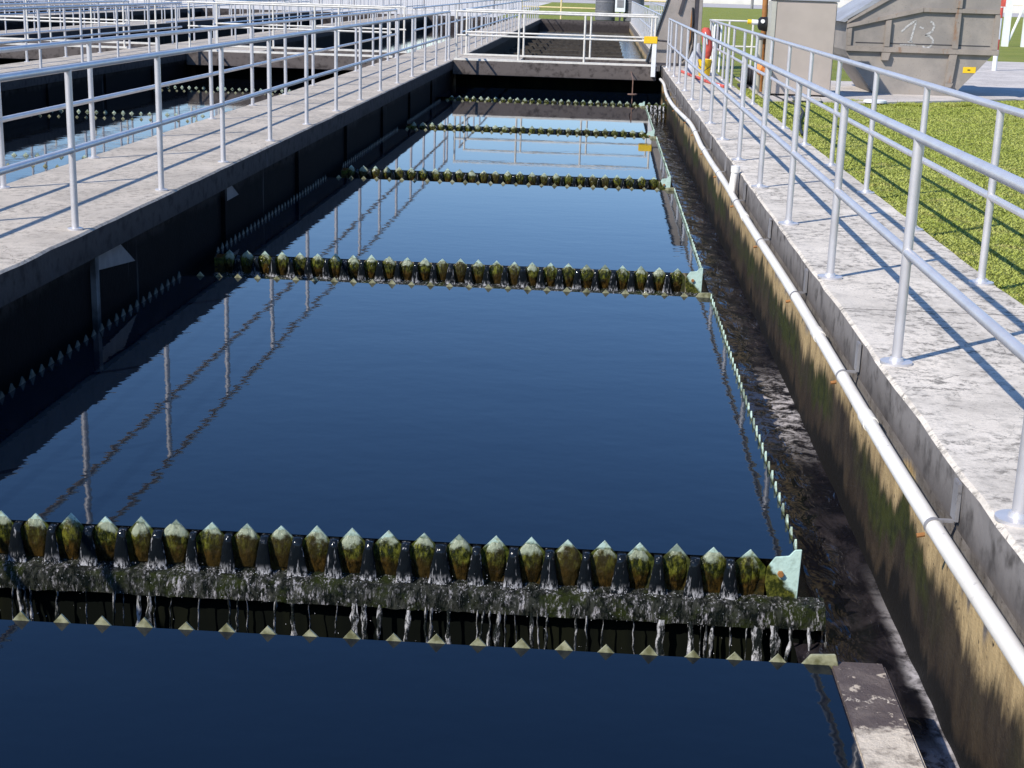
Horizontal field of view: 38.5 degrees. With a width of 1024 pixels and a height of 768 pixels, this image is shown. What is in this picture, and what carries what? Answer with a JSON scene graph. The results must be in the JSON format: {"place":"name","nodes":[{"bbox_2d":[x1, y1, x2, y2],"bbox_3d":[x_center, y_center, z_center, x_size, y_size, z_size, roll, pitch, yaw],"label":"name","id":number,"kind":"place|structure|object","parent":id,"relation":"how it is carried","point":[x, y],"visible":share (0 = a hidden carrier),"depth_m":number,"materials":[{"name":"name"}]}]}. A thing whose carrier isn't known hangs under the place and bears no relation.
{"place":"outdoors","nodes":[
{"label":"outdoors","id":0,"kind":"place"},
{"bbox_2d":[0,9,88,13],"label":"tank wall","id":1,"kind":"structure","parent":0,"point":[42,11],"depth_m":72.63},
{"bbox_2d":[0,4,87,10],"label":"walkway","id":2,"kind":"structure","parent":1,"relation":"on","point":[42,5],"depth_m":72.40,"materials":[{"name":"grey concrete"}]},
{"bbox_2d":[0,12,200,30],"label":"tank wall","id":3,"kind":"structure","parent":0,"point":[14,25],"depth_m":60.36,"materials":[{"name":"concrete"}]},
{"bbox_2d":[0,7,201,22],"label":"walkway","id":4,"kind":"structure","parent":3,"relation":"on","point":[135,12],"depth_m":63.39,"materials":[{"name":"grey concrete"}]},
{"bbox_2d":[0,0,172,12],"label":"handrail","id":5,"kind":"object","parent":4,"relation":"on","point":[64,1],"visible":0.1,"depth_m":60.17,"materials":[{"name":"metal"}]},
{"bbox_2d":[0,0,181,15],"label":"handrail","id":6,"kind":"object","parent":4,"relation":"on","point":[14,1],"visible":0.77,"depth_m":57.90,"materials":[{"name":"metal"}]},
{"bbox_2d":[3,77,323,183],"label":"pool water","id":7,"kind":"structure","parent":0,"point":[32,136],"depth_m":23.27,"materials":[{"name":"blue liquid"}]},
{"bbox_2d":[5,152,86,166],"bbox_3d":[-6.129,-2.440,18.069,4.212,0.752,1.022,3,15,3],"label":"weir trough","id":8,"kind":"object","parent":7,"relation":"on","point":[37,154],"visible":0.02,"depth_m":18.39,"materials":[{"name":"metal"}]},
{"bbox_2d":[39,109,209,121],"bbox_3d":[-5.750,-4.045,24.014,4.212,0.752,1.022,3,15,3],"label":"weir trough","id":9,"kind":"object","parent":7,"relation":"on","point":[105,111],"visible":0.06,"depth_m":24.36,"materials":[{"name":"metal"}]},
{"bbox_2d":[154,86,290,94],"bbox_3d":[-5.369,-5.659,29.988,4.212,0.752,1.022,3,15,3],"label":"weir trough","id":10,"kind":"object","parent":7,"relation":"on","point":[217,88],"visible":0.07,"depth_m":30.34,"materials":[{"name":"metal"}]},
{"bbox_2d":[66,16,309,41],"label":"tank wall","id":11,"kind":"structure","parent":0,"point":[180,36],"depth_m":54.63,"materials":[{"name":"concrete"}]},
{"bbox_2d":[0,10,313,38],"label":"walkway","id":12,"kind":"structure","parent":11,"relation":"on","point":[138,25],"depth_m":49.38,"materials":[{"name":"grey concrete"}]},
{"bbox_2d":[0,0,287,25],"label":"handrail","id":13,"kind":"object","parent":12,"relation":"on","point":[113,7],"visible":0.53,"depth_m":52.13,"materials":[{"name":"metal"}]},
{"bbox_2d":[0,0,309,32],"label":"handrail","id":14,"kind":"object","parent":12,"relation":"on","point":[105,10],"visible":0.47,"depth_m":47.80,"materials":[{"name":"metal"}]},
{"bbox_2d":[1,20,423,116],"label":"tank wall","id":15,"kind":"structure","parent":0,"point":[20,100],"depth_m":28.41,"materials":[{"name":"concrete"}]},
{"bbox_2d":[0,44,194,90],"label":"walkway","id":16,"kind":"structure","parent":15,"relation":"on","point":[26,82],"depth_m":27.87,"materials":[{"name":"grey concrete"}]},
{"bbox_2d":[0,0,131,61],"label":"handrail","id":17,"kind":"object","parent":16,"relation":"on","point":[25,32],"visible":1,"depth_m":29.14,"materials":[{"name":"metal"}]},
{"bbox_2d":[0,37,154,64],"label":"cross bridge","id":18,"kind":"structure","parent":16,"relation":"attached to","point":[19,56],"depth_m":33.44,"materials":[{"name":"grey concrete"}]},
{"bbox_2d":[0,0,125,46],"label":"handrail","id":19,"kind":"object","parent":18,"relation":"on","point":[50,21],"visible":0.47,"depth_m":33.27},
{"bbox_2d":[0,0,157,37],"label":"handrail","id":20,"kind":"object","parent":18,"relation":"on","point":[91,19],"visible":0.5,"depth_m":35.66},
{"bbox_2d":[0,2,181,67],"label":"handrail","id":21,"kind":"object","parent":16,"relation":"on","point":[81,35],"visible":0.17,"depth_m":26.85,"materials":[{"name":"metal"}]},
{"bbox_2d":[163,14,423,45],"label":"walkway","id":22,"kind":"structure","parent":15,"relation":"on","point":[201,42],"depth_m":45.34,"materials":[{"name":"grey concrete"}]},
{"bbox_2d":[164,0,402,43],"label":"handrail","id":23,"kind":"object","parent":22,"relation":"on","point":[247,16],"visible":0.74,"depth_m":44.17,"materials":[{"name":"metal"}]},
{"bbox_2d":[212,0,422,43],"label":"handrail","id":24,"kind":"object","parent":22,"relation":"on","point":[310,15],"visible":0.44,"depth_m":45.58,"materials":[{"name":"metal"}]},
{"bbox_2d":[154,23,328,44],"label":"pool water","id":25,"kind":"structure","parent":0,"point":[202,37],"depth_m":57.85,"materials":[{"name":"liquid"}]},
{"bbox_2d":[0,23,539,528],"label":"tank wall","id":26,"kind":"structure","parent":0,"point":[44,323],"depth_m":11.80,"materials":[{"name":"concrete"}]},
{"bbox_2d":[99,244,134,269],"bbox_3d":[-2.820,-0.888,10.411,0.008,0.178,0.860,3,15,3],"label":"concrete support bracket","id":27,"kind":"object","parent":26,"relation":"attached to","point":[118,255],"visible":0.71,"depth_m":10.38,"materials":[{"name":"concrete"}]},
{"bbox_2d":[0,53,462,307],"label":"walkway","id":28,"kind":"structure","parent":26,"relation":"on","point":[121,200],"depth_m":12.64,"materials":[{"name":"grey concrete"}]},
{"bbox_2d":[0,9,396,188],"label":"handrail","id":29,"kind":"object","parent":28,"relation":"on","point":[91,100],"visible":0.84,"depth_m":15.57,"materials":[{"name":"metal"}]},
{"bbox_2d":[0,11,450,230],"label":"handrail","id":30,"kind":"object","parent":28,"relation":"on","point":[71,150],"visible":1,"depth_m":12.57,"materials":[{"name":"metal"}]},
{"bbox_2d":[186,45,406,79],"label":"cross bridge","id":31,"kind":"structure","parent":28,"relation":"on","point":[236,56],"depth_m":33.21,"materials":[{"name":"grey concrete"}]},
{"bbox_2d":[187,1,391,55],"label":"handrail","id":32,"kind":"object","parent":31,"relation":"on","point":[249,4],"visible":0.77,"depth_m":32.95,"materials":[{"name":"metal"}]},
{"bbox_2d":[215,0,405,48],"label":"handrail","id":33,"kind":"object","parent":31,"relation":"on","point":[403,29],"visible":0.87,"depth_m":35.31,"materials":[{"name":"metal"}]},
{"bbox_2d":[227,186,238,200],"bbox_3d":[-2.612,-1.797,13.639,0.008,0.130,0.500,3,15,3],"label":"concrete support bracket","id":34,"kind":"object","parent":26,"relation":"attached to","point":[231,192],"visible":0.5,"depth_m":13.61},
{"bbox_2d":[410,18,540,54],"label":"walkway","id":35,"kind":"structure","parent":26,"relation":"on","point":[485,46],"depth_m":44.39,"materials":[{"name":"grey concrete"}]},
{"bbox_2d":[412,0,514,51],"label":"handrail","id":36,"kind":"object","parent":35,"relation":"on","point":[442,5],"visible":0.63,"depth_m":45.61,"materials":[{"name":"metal"}]},
{"bbox_2d":[460,0,539,53],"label":"handrail","id":37,"kind":"object","parent":35,"relation":"on","point":[492,22],"visible":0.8,"depth_m":47.07,"materials":[{"name":"metal"}]},
{"bbox_2d":[17,0,551,16],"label":"yard","id":38,"kind":"structure","parent":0,"point":[429,3],"depth_m":107.96,"materials":[{"name":"concrete"}]},
{"bbox_2d":[129,0,494,10],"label":"yard fence","id":39,"kind":"object","parent":38,"relation":"on","point":[354,4],"visible":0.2,"depth_m":93.50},
{"bbox_2d":[191,127,405,276],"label":"gutter water","id":40,"kind":"structure","parent":0,"point":[208,269],"depth_m":12.67,"materials":[{"name":"black liquid"}]},
{"bbox_2d":[5,2,629,32],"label":"tank wall","id":41,"kind":"structure","parent":0,"point":[578,26],"depth_m":77.83,"materials":[{"name":"concrete"}]},
{"bbox_2d":[0,275,793,558],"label":"pool water","id":42,"kind":"structure","parent":0,"point":[577,420],"depth_m":7.76,"materials":[{"name":"blue liquid"}]},
{"bbox_2d":[0,271,180,398],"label":"side weir plate","id":43,"kind":"object","parent":42,"relation":"in","point":[32,373],"visible":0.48,"depth_m":9.25,"materials":[{"name":"metal"}]},
{"bbox_2d":[197,250,714,303],"bbox_3d":[-0.441,-0.569,11.850,4.212,0.752,1.022,3,15,3],"label":"weir trough","id":44,"kind":"object","parent":42,"relation":"on","point":[640,280],"visible":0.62,"depth_m":12.20,"materials":[{"name":"metal"}]},
{"bbox_2d":[340,27,479,52],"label":"pool water","id":45,"kind":"structure","parent":0,"point":[419,40],"depth_m":59.02,"materials":[{"name":"blue liquid"}]},
{"bbox_2d":[0,619,862,767],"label":"pool water","id":46,"kind":"structure","parent":0,"point":[72,695],"depth_m":4.72,"materials":[{"name":"blue liquid"}]},
{"bbox_2d":[0,510,837,668],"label":"weir trough","id":47,"kind":"object","parent":46,"relation":"on","point":[604,597],"visible":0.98,"depth_m":6.11,"materials":[{"name":"metal"}]},
{"bbox_2d":[215,177,698,272],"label":"pool water","id":48,"kind":"structure","parent":0,"point":[507,225],"depth_m":14.12,"materials":[{"name":"blue liquid"}]},
{"bbox_2d":[215,175,325,257],"bbox_3d":[-2.350,-1.598,14.848,0.008,0.449,5.133,3,15,3],"label":"side weir plate","id":49,"kind":"object","parent":48,"relation":"in","point":[235,238],"visible":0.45,"depth_m":14.02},
{"bbox_2d":[336,165,678,198],"bbox_3d":[-0.064,-2.163,17.756,4.212,0.752,1.022,3,15,3],"label":"weir trough","id":50,"kind":"object","parent":48,"relation":"on","point":[519,178],"visible":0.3,"depth_m":18.10,"materials":[{"name":"metal"}]},
{"bbox_2d":[342,129,668,179],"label":"pool water","id":51,"kind":"structure","parent":0,"point":[527,154],"depth_m":20.23,"materials":[{"name":"blue liquid"}]},
{"bbox_2d":[342,127,397,169],"bbox_3d":[-1.972,-3.199,20.774,0.008,0.449,5.173,3,15,3],"label":"side weir plate","id":52,"kind":"object","parent":51,"relation":"in","point":[394,130],"visible":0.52,"depth_m":20.11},
{"bbox_2d":[403,122,660,181],"bbox_3d":[0.316,-3.769,23.702,4.212,0.752,1.022,3,15,3],"label":"weir trough","id":53,"kind":"object","parent":51,"relation":"on","point":[523,130],"visible":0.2,"depth_m":24.04,"materials":[{"name":"metal"}]},
{"bbox_2d":[406,100,652,132],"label":"pool water","id":54,"kind":"structure","parent":0,"point":[553,116],"depth_m":26.30,"materials":[{"name":"blue liquid"}]},
{"bbox_2d":[406,99,439,125],"bbox_3d":[-1.592,-4.808,26.733,0.008,0.449,5.203,3,15,3],"label":"side weir plate","id":55,"kind":"object","parent":54,"relation":"in","point":[428,107],"visible":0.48,"depth_m":26.06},
{"bbox_2d":[444,96,649,133],"bbox_3d":[0.697,-5.382,29.676,4.212,0.752,1.022,3,15,3],"label":"weir trough","id":56,"kind":"object","parent":54,"relation":"on","point":[553,101],"visible":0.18,"depth_m":30.01,"materials":[{"name":"metal"}]},
{"bbox_2d":[437,85,666,104],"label":"pool water","id":57,"kind":"structure","parent":0,"point":[522,93],"depth_m":31.75,"materials":[{"name":"black liquid"}]},
{"bbox_2d":[507,31,641,58],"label":"pool water","id":58,"kind":"structure","parent":0,"point":[629,50],"depth_m":64.30,"materials":[{"name":"liquid"}]},
{"bbox_2d":[503,52,623,57],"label":"launder trough","id":59,"kind":"object","parent":58,"relation":"in","point":[565,55],"visible":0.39,"depth_m":48.49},
{"bbox_2d":[509,49,621,55],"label":"launder trough","id":60,"kind":"object","parent":58,"relation":"in","point":[567,52],"visible":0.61,"depth_m":51.48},
{"bbox_2d":[514,45,621,51],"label":"launder trough","id":61,"kind":"object","parent":58,"relation":"in","point":[571,48],"visible":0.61,"depth_m":54.46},
{"bbox_2d":[520,42,620,48],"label":"launder trough","id":62,"kind":"object","parent":58,"relation":"in","point":[570,45],"visible":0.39,"depth_m":57.45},
{"bbox_2d":[525,40,619,45],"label":"launder trough","id":63,"kind":"object","parent":58,"relation":"in","point":[569,42],"visible":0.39,"depth_m":60.44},
{"bbox_2d":[527,38,618,42],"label":"launder trough","id":64,"kind":"object","parent":58,"relation":"in","point":[572,40],"visible":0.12,"depth_m":63.42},
{"bbox_2d":[495,0,1023,304],"bbox_3d":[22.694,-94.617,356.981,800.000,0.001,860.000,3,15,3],"label":"lawn","id":65,"kind":"structure","parent":0,"point":[1013,51],"depth_m":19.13,"materials":[{"name":"green plant"}]},
{"bbox_2d":[521,0,665,18],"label":"yard rail","id":66,"kind":"object","parent":65,"relation":"on","point":[561,7],"visible":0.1,"depth_m":81.30,"materials":[{"name":"metal"}]},
{"bbox_2d":[595,0,614,20],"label":"storage drum","id":67,"kind":"object","parent":65,"relation":"on","point":[604,6],"visible":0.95,"depth_m":79.83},
{"bbox_2d":[615,0,625,20],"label":"control box","id":68,"kind":"object","parent":65,"relation":"on","point":[620,6],"visible":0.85,"depth_m":79.53,"materials":[{"name":"white paint"}]},
{"bbox_2d":[617,0,623,7],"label":"door","id":69,"kind":"structure","parent":68,"relation":"in","point":[620,3],"depth_m":79.49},
{"bbox_2d":[623,0,643,21],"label":"storage drum","id":70,"kind":"object","parent":65,"relation":"on","point":[628,6],"visible":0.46,"depth_m":79.74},
{"bbox_2d":[747,17,767,93],"bbox_3d":[4.287,-5.733,25.549,0.433,1.314,0.302,3,15,3],"label":"valve actuator","id":71,"kind":"object","parent":65,"relation":"on","point":[761,23],"visible":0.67,"depth_m":25.45,"materials":[{"name":"beige paint"}]},
{"bbox_2d":[770,93,803,135],"bbox_3d":[4.208,-4.066,21.820,0.351,0.046,7.714,3,15,6],"label":"cable","id":72,"kind":"object","parent":65,"relation":"on","point":[801,116],"visible":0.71,"depth_m":21.45,"materials":[{"name":"black rubber"}]},
{"bbox_2d":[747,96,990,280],"bbox_3d":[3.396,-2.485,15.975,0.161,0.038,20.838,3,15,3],"label":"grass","id":73,"kind":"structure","parent":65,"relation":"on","point":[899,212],"depth_m":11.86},
{"bbox_2d":[845,97,981,106],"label":"grass","id":74,"kind":"structure","parent":65,"relation":"on","point":[949,104],"depth_m":24.23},
{"bbox_2d":[502,0,1023,16],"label":"road","id":75,"kind":"structure","parent":0,"point":[716,5],"depth_m":190.17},
{"bbox_2d":[652,121,958,767],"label":"channel water","id":76,"kind":"structure","parent":0,"point":[859,624],"depth_m":7.64,"materials":[{"name":"liquid"}]},
{"bbox_2d":[654,134,821,633],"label":"channel wall","id":77,"kind":"structure","parent":76,"relation":"in","point":[804,590],"depth_m":6.44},
{"bbox_2d":[656,137,669,181],"bbox_3d":[2.103,-3.013,20.564,0.008,0.449,5.173,3,15,3],"label":"side weir plate","id":78,"kind":"object","parent":77,"relation":"attached to","point":[663,158],"visible":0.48,"depth_m":20.45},
{"bbox_2d":[674,188,701,276],"bbox_3d":[1.725,-1.412,14.638,0.008,0.449,5.133,3,15,3],"label":"side weir plate","id":79,"kind":"object","parent":77,"relation":"attached to","point":[692,242],"visible":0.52,"depth_m":14.04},
{"bbox_2d":[710,294,796,565],"bbox_3d":[1.343,0.205,8.649,0.008,0.449,5.303,3,15,3],"label":"side weir plate","id":80,"kind":"object","parent":77,"relation":"attached to","point":[758,439],"visible":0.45,"depth_m":7.71,"materials":[{"name":"metal"}]},
{"bbox_2d":[831,661,925,767],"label":"channel wall","id":81,"kind":"structure","parent":76,"relation":"in","point":[882,734],"depth_m":4.74,"materials":[{"name":"concrete"}]},
{"bbox_2d":[629,26,1023,767],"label":"tank wall","id":82,"kind":"structure","parent":0,"point":[969,680],"depth_m":6.45,"materials":[{"name":"concrete"}]},
{"bbox_2d":[629,22,657,68],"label":"walkway","id":83,"kind":"structure","parent":82,"relation":"on","point":[638,34],"depth_m":56.55,"materials":[{"name":"concrete"}]},
{"bbox_2d":[631,1,660,36],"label":"handrail","id":84,"kind":"object","parent":83,"relation":"on","point":[639,24],"visible":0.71,"depth_m":53.83,"materials":[{"name":"metal"}]},
{"bbox_2d":[649,1,663,25],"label":"handrail","id":85,"kind":"object","parent":83,"relation":"on","point":[652,5],"visible":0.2,"depth_m":66.10,"materials":[{"name":"metal"}]},
{"bbox_2d":[646,103,666,121],"bbox_3d":[2.935,-5.473,29.911,0.455,0.541,0.154,3,15,3],"label":"channel head weir","id":86,"kind":"object","parent":82,"relation":"attached to","point":[657,112],"visible":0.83,"depth_m":29.88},
{"bbox_2d":[658,66,1023,630],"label":"walkway","id":87,"kind":"structure","parent":82,"relation":"on","point":[949,402],"depth_m":7.69,"materials":[{"name":"concrete"}]},
{"bbox_2d":[453,53,660,105],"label":"cross bridge","id":88,"kind":"structure","parent":87,"relation":"on","point":[534,71],"depth_m":32.94,"materials":[{"name":"grey concrete"}]},
{"bbox_2d":[455,10,657,61],"bbox_3d":[0.969,-7.726,32.721,4.510,1.093,0.079,3,15,3],"label":"handrail","id":89,"kind":"object","parent":88,"relation":"on","point":[536,37],"visible":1,"depth_m":32.66,"materials":[{"name":"metal"}]},
{"bbox_2d":[465,8,653,57],"bbox_3d":[1.120,-8.364,35.082,4.510,1.093,0.079,3,15,3],"label":"handrail","id":90,"kind":"object","parent":88,"relation":"on","point":[524,33],"visible":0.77,"depth_m":35.01,"materials":[{"name":"metal"}]},
{"bbox_2d":[644,36,669,76],"bbox_3d":[3.206,-7.269,32.546,0.582,0.880,0.120,3,15,3],"label":"gate post","id":91,"kind":"object","parent":88,"relation":"attached to","point":[653,40],"visible":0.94,"depth_m":32.45,"materials":[{"name":"metal"}]},
{"bbox_2d":[646,0,702,65],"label":"steel chute","id":92,"kind":"object","parent":87,"relation":"on","point":[687,13],"visible":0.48,"depth_m":33.06,"materials":[{"name":"grey metal"}]},
{"bbox_2d":[684,43,701,73],"bbox_3d":[3.781,-6.745,30.322,0.466,0.620,0.422,3,15,3],"label":"canvas cover","id":93,"kind":"object","parent":87,"relation":"on","point":[698,54],"visible":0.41,"depth_m":30.21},
{"bbox_2d":[681,70,723,87],"bbox_3d":[3.639,-5.934,28.413,0.115,0.053,4.733,1,15,-3],"label":"hose","id":94,"kind":"object","parent":87,"relation":"on","point":[699,78],"visible":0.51,"depth_m":28.30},
{"bbox_2d":[698,59,711,75],"bbox_3d":[3.908,-6.420,29.717,0.292,0.330,0.292,-11,20,-40],"label":"bucket","id":95,"kind":"object","parent":87,"relation":"on","point":[708,63],"visible":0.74,"depth_m":29.62,"materials":[{"name":"yellow paint"}]},
{"bbox_2d":[701,27,711,58],"bbox_3d":[3.974,-6.810,29.975,0.236,0.950,0.223,-7,18,-29],"label":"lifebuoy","id":96,"kind":"object","parent":87,"relation":"on","point":[706,31],"visible":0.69,"depth_m":29.85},
{"bbox_2d":[711,23,722,71],"bbox_3d":[4.369,-7.178,31.199,0.184,1.042,0.042,3,15,3],"label":"hoop rail","id":97,"kind":"object","parent":87,"relation":"on","point":[719,36],"visible":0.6,"depth_m":31.14,"materials":[{"name":"metal"}]},
{"bbox_2d":[710,19,754,65],"bbox_3d":[4.900,-7.536,32.522,1.050,1.070,0.047,3,15,3],"label":"handrail","id":98,"kind":"object","parent":87,"relation":"on","point":[751,46],"visible":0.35,"depth_m":32.45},
{"bbox_2d":[659,78,1023,686],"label":"pvc pipe","id":99,"kind":"object","parent":87,"relation":"attached to","point":[1005,638],"visible":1,"depth_m":5.96,"materials":[{"name":"plastic"}]},
{"bbox_2d":[663,18,1023,527],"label":"handrail","id":100,"kind":"object","parent":87,"relation":"on","point":[1013,516],"visible":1,"depth_m":7.75,"materials":[{"name":"metal"}]},
{"bbox_2d":[709,19,1023,285],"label":"handrail","id":101,"kind":"object","parent":87,"relation":"on","point":[989,195],"visible":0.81,"depth_m":12.05,"materials":[{"name":"metal"}]},
{"bbox_2d":[656,0,1023,12],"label":"boundary wall","id":102,"kind":"structure","parent":0,"point":[1015,9],"depth_m":226.60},
{"bbox_2d":[735,77,1022,103],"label":"pavement","id":103,"kind":"structure","parent":0,"point":[849,89],"depth_m":26.10,"materials":[{"name":"concrete"}]},
{"bbox_2d":[737,55,753,87],"bbox_3d":[4.643,-5.803,27.260,0.796,0.603,0.674,3,15,3],"label":"pump","id":104,"kind":"object","parent":103,"relation":"on","point":[750,72],"visible":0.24,"depth_m":27.28,"materials":[{"name":"black metal"}]},
{"bbox_2d":[759,0,767,91],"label":"post","id":105,"kind":"object","parent":103,"relation":"on","point":[765,8],"visible":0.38,"depth_m":25.74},
{"bbox_2d":[762,0,839,96],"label":"cabinet","id":106,"kind":"object","parent":103,"relation":"on","point":[809,23],"visible":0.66,"depth_m":24.85,"materials":[{"name":"metal"}]},
{"bbox_2d":[791,96,820,100],"bbox_3d":[4.853,-4.713,24.180,0.470,0.060,0.250,3,15,3],"label":"plank","id":107,"kind":"object","parent":103,"relation":"on","point":[804,99],"visible":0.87,"depth_m":24.07,"materials":[{"name":"wood"}]},
{"bbox_2d":[863,99,886,102],"bbox_3d":[6.025,-4.695,24.292,0.380,0.047,0.380,3,15,3],"label":"lid","id":108,"kind":"object","parent":103,"relation":"on","point":[878,101],"visible":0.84,"depth_m":24.17,"materials":[{"name":"white paint"}]},
{"bbox_2d":[833,0,1000,95],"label":"waste container","id":109,"kind":"object","parent":103,"relation":"on","point":[952,44],"visible":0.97,"depth_m":26.20,"materials":[{"name":"metal"}]},
{"bbox_2d":[964,61,1023,99],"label":"driveway","id":110,"kind":"structure","parent":0,"point":[1006,78],"depth_m":33.28,"materials":[{"name":"concrete"}]},
{"bbox_2d":[992,0,1005,70],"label":"marker post","id":111,"kind":"object","parent":110,"relation":"on","point":[995,58],"visible":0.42,"depth_m":36.76,"materials":[{"name":"white paint"}]},
{"bbox_2d":[1001,0,1023,46],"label":"lattice tower","id":112,"kind":"structure","parent":0,"point":[1005,39],"depth_m":57.18,"materials":[{"name":"metal"}]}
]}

